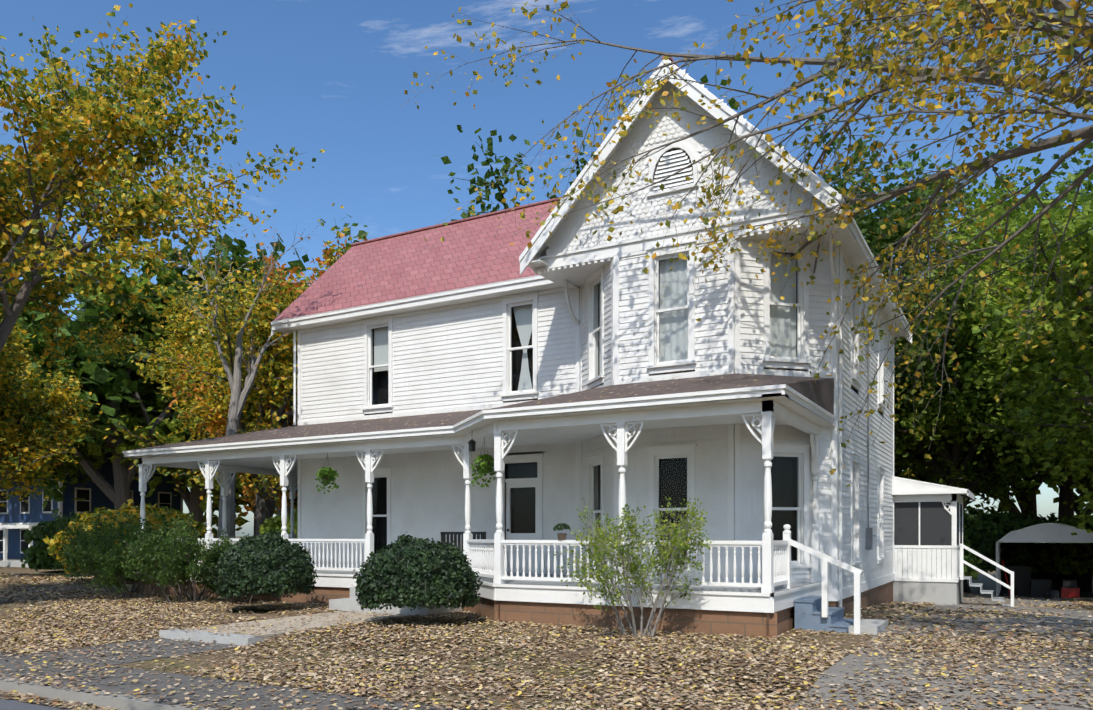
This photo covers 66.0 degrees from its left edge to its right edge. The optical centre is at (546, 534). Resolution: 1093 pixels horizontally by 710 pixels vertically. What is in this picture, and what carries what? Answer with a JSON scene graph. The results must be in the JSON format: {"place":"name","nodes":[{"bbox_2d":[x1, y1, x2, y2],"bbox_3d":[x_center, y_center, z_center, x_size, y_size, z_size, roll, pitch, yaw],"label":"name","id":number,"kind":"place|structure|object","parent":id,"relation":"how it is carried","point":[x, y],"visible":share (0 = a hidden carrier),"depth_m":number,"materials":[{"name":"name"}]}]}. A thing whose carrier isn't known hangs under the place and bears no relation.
{"place":"outdoors","nodes":[
{"label":"outdoors","id":0,"kind":"place"},
{"bbox_2d":[0,698,63,709],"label":"road","id":1,"kind":"structure","parent":0,"point":[5,704],"depth_m":8.95,"materials":[{"name":"grey asphalt"}]},
{"bbox_2d":[23,611,408,665],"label":"path","id":2,"kind":"structure","parent":0,"point":[204,635],"depth_m":13.24,"materials":[{"name":"concrete"}]},
{"bbox_2d":[0,652,466,709],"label":"sidewalk","id":3,"kind":"structure","parent":0,"point":[161,682],"depth_m":9.32,"materials":[{"name":"concrete"}]},
{"bbox_2d":[467,439,475,451],"bbox_3d":[-1.472,-1.859,16.617,0.200,0.420,0.173,0,0,29],"label":"porch lantern","id":4,"kind":"object","parent":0,"point":[471,442],"visible":1,"depth_m":16.56,"materials":[{"name":"black metal"}]},
{"bbox_2d":[0,536,1092,709],"bbox_3d":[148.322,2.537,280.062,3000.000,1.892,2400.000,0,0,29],"label":"ground","id":5,"kind":"structure","parent":0,"point":[985,580],"depth_m":11.33,"materials":[{"name":"brown soil"}]},
{"bbox_2d":[0,694,100,709],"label":"road gutter","id":6,"kind":"object","parent":5,"relation":"on","point":[42,704],"depth_m":9.16,"materials":[{"name":"concrete"}]},
{"bbox_2d":[0,313,102,507],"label":"tree","id":7,"kind":"object","parent":5,"relation":"on","point":[25,450],"visible":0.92,"depth_m":31.94,"materials":[{"name":"yellow plant"}]},
{"bbox_2d":[17,507,116,573],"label":"undergrowth bush","id":8,"kind":"object","parent":5,"relation":"on","point":[37,557],"visible":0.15,"depth_m":34.68,"materials":[{"name":"green plant"}]},
{"bbox_2d":[0,573,136,600],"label":"fallen leaves","id":9,"kind":"object","parent":5,"relation":"on","point":[42,575],"visible":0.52,"depth_m":27.63,"materials":[{"name":"brown plant"}]},
{"bbox_2d":[22,333,158,499],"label":"tree","id":10,"kind":"object","parent":5,"relation":"on","point":[71,472],"depth_m":59.18,"materials":[{"name":"green plant"}]},
{"bbox_2d":[0,447,189,567],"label":"blue neighbour house","id":11,"kind":"structure","parent":5,"relation":"on","point":[18,518],"depth_m":61.55,"materials":[{"name":"blue wood"}]},
{"bbox_2d":[0,676,224,709],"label":"kerb","id":12,"kind":"structure","parent":5,"relation":"on","point":[112,701],"depth_m":8.96,"materials":[{"name":"concrete"}]},
{"bbox_2d":[48,509,188,592],"bbox_3d":[-11.310,0.508,22.721,3.620,2.294,3.853,0,0,-10],"label":"shrub","id":13,"kind":"object","parent":5,"relation":"on","point":[79,539],"visible":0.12,"depth_m":21.88,"materials":[{"name":"green plant"}]},
{"bbox_2d":[55,520,194,597],"bbox_3d":[-10.181,0.610,21.017,2.825,2.090,2.896,0,0,-7],"label":"shrub","id":14,"kind":"object","parent":5,"relation":"on","point":[108,559],"visible":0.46,"depth_m":20.21,"materials":[{"name":"green plant"}]},
{"bbox_2d":[43,498,217,583],"bbox_3d":[-14.229,0.167,29.608,5.934,2.848,5.958,0,0,29],"label":"undergrowth bush","id":15,"kind":"object","parent":5,"relation":"on","point":[153,513],"visible":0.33,"depth_m":28.06,"materials":[{"name":"green plant"}]},
{"bbox_2d":[0,3,325,387],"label":"tree","id":16,"kind":"object","parent":5,"relation":"on","point":[55,177],"visible":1,"depth_m":19.89,"materials":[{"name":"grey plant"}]},
{"bbox_2d":[0,213,332,516],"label":"tree","id":17,"kind":"object","parent":5,"relation":"on","point":[98,377],"visible":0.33,"depth_m":53.55,"materials":[{"name":"green plant"}]},
{"bbox_2d":[119,510,234,601],"bbox_3d":[-8.384,0.544,19.857,3.087,2.222,2.720,0,0,-23],"label":"shrub","id":18,"kind":"object","parent":5,"relation":"on","point":[178,566],"visible":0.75,"depth_m":19.14,"materials":[{"name":"green plant"}]},
{"bbox_2d":[55,241,306,522],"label":"tree","id":19,"kind":"object","parent":5,"relation":"on","point":[196,505],"visible":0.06,"depth_m":56.04,"materials":[{"name":"green plant"}]},
{"bbox_2d":[112,257,333,515],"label":"tree","id":20,"kind":"object","parent":5,"relation":"on","point":[183,326],"visible":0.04,"depth_m":46.35,"materials":[{"name":"yellow plant"}]},
{"bbox_2d":[193,541,252,603],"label":"shrub","id":21,"kind":"object","parent":5,"relation":"on","point":[212,577],"visible":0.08,"depth_m":19.30,"materials":[{"name":"green plant"}]},
{"bbox_2d":[103,203,351,535],"bbox_3d":[-11.646,-4.847,34.536,11.496,14.278,12.924,0,0,-25],"label":"tree","id":22,"kind":"object","parent":5,"relation":"on","point":[275,370],"visible":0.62,"depth_m":31.84,"materials":[{"name":"yellow plant"}]},
{"bbox_2d":[172,357,297,436],"bbox_3d":[-10.392,-3.623,37.451,11.508,12.027,6.206,0,0,-12],"label":"orange tree","id":23,"kind":"object","parent":5,"relation":"on","point":[223,422],"depth_m":35.30,"materials":[{"name":"grey plant"}]},
{"bbox_2d":[156,201,326,544],"bbox_3d":[-11.277,-5.490,30.576,4.366,15.162,6.121,0,0,-42],"label":"bare tree","id":24,"kind":"object","parent":5,"relation":"on","point":[238,398],"visible":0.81,"depth_m":29.49,"materials":[{"name":"brown plant"}]},
{"bbox_2d":[185,475,297,535],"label":"tree","id":25,"kind":"object","parent":5,"relation":"on","point":[240,521],"depth_m":72.46,"materials":[{"name":"plant"}]},
{"bbox_2d":[214,529,318,613],"bbox_3d":[-5.864,0.740,17.691,2.064,1.703,2.116,0,0,-15],"label":"boxwood bush","id":26,"kind":"object","parent":5,"relation":"on","point":[270,563],"visible":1,"depth_m":17.06,"materials":[{"name":"green plant"}]},
{"bbox_2d":[169,231,367,518],"bbox_3d":[-13.914,-5.885,45.489,15.577,16.870,13.535,0,0,29],"label":"tree","id":27,"kind":"object","parent":5,"relation":"on","point":[296,285],"visible":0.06,"depth_m":39.66,"materials":[{"name":"yellow plant"}]},
{"bbox_2d":[253,507,297,543],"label":"undergrowth bush","id":28,"kind":"object","parent":5,"relation":"on","point":[271,525],"visible":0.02,"depth_m":32.00,"materials":[{"name":"green plant"}]},
{"bbox_2d":[329,586,462,615],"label":"front steps","id":29,"kind":"structure","parent":5,"relation":"on","point":[347,604],"depth_m":17.01,"materials":[{"name":"concrete"}]},
{"bbox_2d":[353,534,482,627],"bbox_3d":[-2.291,0.767,15.150,2.373,1.647,2.216,0,0,29],"label":"boxwood bush","id":30,"kind":"object","parent":5,"relation":"on","point":[402,571],"visible":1,"depth_m":14.43,"materials":[{"name":"green plant"}]},
{"bbox_2d":[320,120,600,258],"bbox_3d":[-1.754,-7.614,39.847,16.984,20.758,20.431,0,0,29],"label":"tree","id":31,"kind":"object","parent":5,"relation":"on","point":[481,182],"visible":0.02,"depth_m":31.57,"materials":[{"name":"green plant"}]},
{"bbox_2d":[122,384,835,637],"bbox_3d":[-1.840,-0.174,21.168,17.910,4.130,9.906,0,0,29],"label":"porch","id":32,"kind":"object","parent":5,"relation":"on","point":[746,611],"visible":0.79,"depth_m":14.83,"materials":[{"name":"white paint"}]},
{"bbox_2d":[315,453,338,493],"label":"hanging plant","id":33,"kind":"object","parent":32,"relation":"hanging from","point":[328,475],"visible":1,"depth_m":19.28,"materials":[{"name":"green plant"}]},
{"bbox_2d":[440,532,485,569],"bbox_3d":[-2.052,0.411,19.311,1.250,0.960,0.530,0,0,29],"label":"porch bench","id":34,"kind":"object","parent":32,"relation":"on","point":[443,537],"visible":0.23,"depth_m":19.56,"materials":[{"name":"grey wood"}]},
{"bbox_2d":[162,524,790,587],"bbox_3d":[-4.241,0.356,19.529,19.604,1.070,7.203,0,0,55],"label":"porch balustrade","id":35,"kind":"object","parent":32,"relation":"attached to","point":[478,558],"visible":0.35,"depth_m":14.71,"materials":[{"name":"white wood"}]},
{"bbox_2d":[138,411,820,592],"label":"porch posts","id":36,"kind":"object","parent":32,"relation":"attached to","point":[622,432],"visible":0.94,"depth_m":15.93,"materials":[{"name":"white wood"}]},
{"bbox_2d":[127,366,834,450],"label":"porch roof","id":37,"kind":"structure","parent":32,"relation":"attached to","point":[803,383],"depth_m":16.06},
{"bbox_2d":[471,437,496,487],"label":"hanging plant","id":38,"kind":"object","parent":32,"relation":"hanging from","point":[485,462],"visible":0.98,"depth_m":16.20,"materials":[{"name":"green plant"}]},
{"bbox_2d":[553,523,570,539],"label":"potted plant","id":39,"kind":"object","parent":32,"relation":"on","point":[563,526],"visible":1,"depth_m":14.65,"materials":[{"name":"green plant"}]},
{"bbox_2d":[0,588,1092,709],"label":"fallen leaves","id":40,"kind":"object","parent":5,"relation":"on","point":[73,639],"visible":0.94,"depth_m":11.10,"materials":[{"name":"brown plant"}]},
{"bbox_2d":[575,145,593,168],"bbox_3d":[1.870,-5.587,34.632,10.776,16.145,15.219,0,0,29],"label":"tree","id":41,"kind":"object","parent":5,"relation":"on","point":[577,164],"depth_m":29.25,"materials":[{"name":"green plant"}]},
{"bbox_2d":[298,235,894,612],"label":"house","id":42,"kind":"structure","parent":5,"relation":"on","point":[635,321],"depth_m":18.41,"materials":[{"name":"white paint"}]},
{"bbox_2d":[293,244,843,606],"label":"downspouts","id":43,"kind":"object","parent":42,"relation":"attached to","point":[840,415],"visible":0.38,"depth_m":16.21,"materials":[{"name":"white paint"}]},
{"bbox_2d":[271,56,911,342],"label":"house roof","id":44,"kind":"structure","parent":42,"relation":"attached to","point":[471,259],"depth_m":21.34,"materials":[{"name":"red"}]},
{"bbox_2d":[533,69,854,324],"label":"house gables","id":45,"kind":"object","parent":42,"relation":"attached to","point":[570,259],"visible":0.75,"depth_m":16.27,"materials":[{"name":"white wood"}]},
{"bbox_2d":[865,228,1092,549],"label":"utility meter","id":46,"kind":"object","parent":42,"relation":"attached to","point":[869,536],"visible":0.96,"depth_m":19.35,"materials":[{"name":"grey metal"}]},
{"bbox_2d":[554,497,716,638],"bbox_3d":[1.322,0.517,12.894,2.497,2.267,2.630,0,0,17],"label":"shrub","id":47,"kind":"object","parent":5,"relation":"on","point":[676,541],"visible":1,"depth_m":12.73,"materials":[{"name":"green plant"}]},
{"bbox_2d":[400,0,1092,486],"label":"overhanging tree","id":48,"kind":"object","parent":5,"relation":"on","point":[1042,20],"visible":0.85,"depth_m":12.57,"materials":[{"name":"yellow plant"}]},
{"bbox_2d":[786,538,887,634],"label":"side steps","id":49,"kind":"structure","parent":5,"relation":"on","point":[813,612],"depth_m":13.75,"materials":[{"name":"blue paint"}]},
{"bbox_2d":[700,74,1049,461],"bbox_3d":[11.235,-8.713,39.248,20.208,23.214,16.545,0,0,-18],"label":"tree","id":50,"kind":"object","parent":5,"relation":"on","point":[865,223],"visible":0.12,"depth_m":35.73,"materials":[{"name":"green plant"}]},
{"bbox_2d":[899,443,926,478],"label":"tree","id":51,"kind":"object","parent":5,"relation":"on","point":[913,475],"depth_m":69.34,"materials":[{"name":"green plant"}]},
{"bbox_2d":[788,592,1092,709],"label":"driveway gravel","id":52,"kind":"structure","parent":5,"relation":"on","point":[849,667],"depth_m":9.75,"materials":[{"name":"grey gravel"}]},
{"bbox_2d":[907,539,982,579],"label":"undergrowth bush","id":53,"kind":"object","parent":5,"relation":"on","point":[970,557],"visible":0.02,"depth_m":30.39,"materials":[{"name":"green plant"}]},
{"bbox_2d":[892,476,1014,606],"bbox_3d":[11.602,0.591,24.240,3.351,4.600,3.600,0,0,29],"label":"screened porch","id":54,"kind":"object","parent":5,"relation":"on","point":[928,518],"visible":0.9,"depth_m":23.17,"materials":[{"name":"wood"}]},
{"bbox_2d":[872,158,1054,591],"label":"tree","id":55,"kind":"object","parent":5,"relation":"on","point":[950,452],"visible":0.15,"depth_m":42.12,"materials":[{"name":"green plant"}]},
{"bbox_2d":[844,593,1092,642],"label":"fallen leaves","id":56,"kind":"object","parent":5,"relation":"on","point":[1087,602],"visible":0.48,"depth_m":16.31,"materials":[{"name":"brown plant"}]},
{"bbox_2d":[873,254,1066,516],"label":"tree","id":57,"kind":"object","parent":5,"relation":"on","point":[1028,495],"visible":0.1,"depth_m":42.71,"materials":[{"name":"green plant"}]},
{"bbox_2d":[894,198,1091,511],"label":"tree","id":58,"kind":"object","parent":5,"relation":"on","point":[1005,507],"visible":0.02,"depth_m":45.73,"materials":[{"name":"green plant"}]},
{"bbox_2d":[899,173,1092,534],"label":"tree","id":59,"kind":"object","parent":5,"relation":"on","point":[1081,367],"visible":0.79,"depth_m":25.47,"materials":[{"name":"green plant"}]},
{"bbox_2d":[915,217,1092,520],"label":"tree","id":60,"kind":"object","parent":5,"relation":"on","point":[1066,493],"visible":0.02,"depth_m":48.34,"materials":[{"name":"green plant"}]},
{"bbox_2d":[921,136,1092,484],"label":"tree","id":61,"kind":"object","parent":5,"relation":"on","point":[1000,356],"visible":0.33,"depth_m":29.68,"materials":[{"name":"green plant"}]},
{"bbox_2d":[929,197,1092,465],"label":"tree","id":62,"kind":"object","parent":5,"relation":"on","point":[978,373],"visible":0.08,"depth_m":39.95,"materials":[{"name":"green plant"}]},
{"bbox_2d":[932,145,1092,471],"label":"tree","id":63,"kind":"object","parent":5,"relation":"on","point":[1078,162],"visible":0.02,"depth_m":44.58,"materials":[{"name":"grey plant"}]},
{"bbox_2d":[963,506,1068,572],"bbox_3d":[21.374,0.163,40.412,10.042,3.118,10.411,0,0,29],"label":"undergrowth bush","id":64,"kind":"object","parent":5,"relation":"on","point":[984,533],"visible":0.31,"depth_m":37.42,"materials":[{"name":"green plant"}]},
{"bbox_2d":[996,523,1092,598],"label":"carport","id":65,"kind":"object","parent":5,"relation":"on","point":[1027,582],"visible":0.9,"depth_m":33.31,"materials":[{"name":"metal"}]},
{"bbox_2d":[1024,513,1092,574],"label":"undergrowth bush","id":66,"kind":"object","parent":5,"relation":"on","point":[1070,558],"visible":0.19,"depth_m":35.02,"materials":[{"name":"green plant"}]},
{"bbox_2d":[1039,182,1085,435],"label":"tree","id":67,"kind":"object","parent":5,"relation":"on","point":[1043,187],"depth_m":40.18,"materials":[{"name":"green plant"}]},
{"bbox_2d":[1035,453,1092,514],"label":"tree","id":68,"kind":"object","parent":5,"relation":"on","point":[1047,482],"depth_m":53.39,"materials":[{"name":"green plant"}]},
{"bbox_2d":[0,0,1092,535],"label":"sky","id":69,"kind":"structure","parent":0,"point":[309,76],"materials":[{"name":"blue"}]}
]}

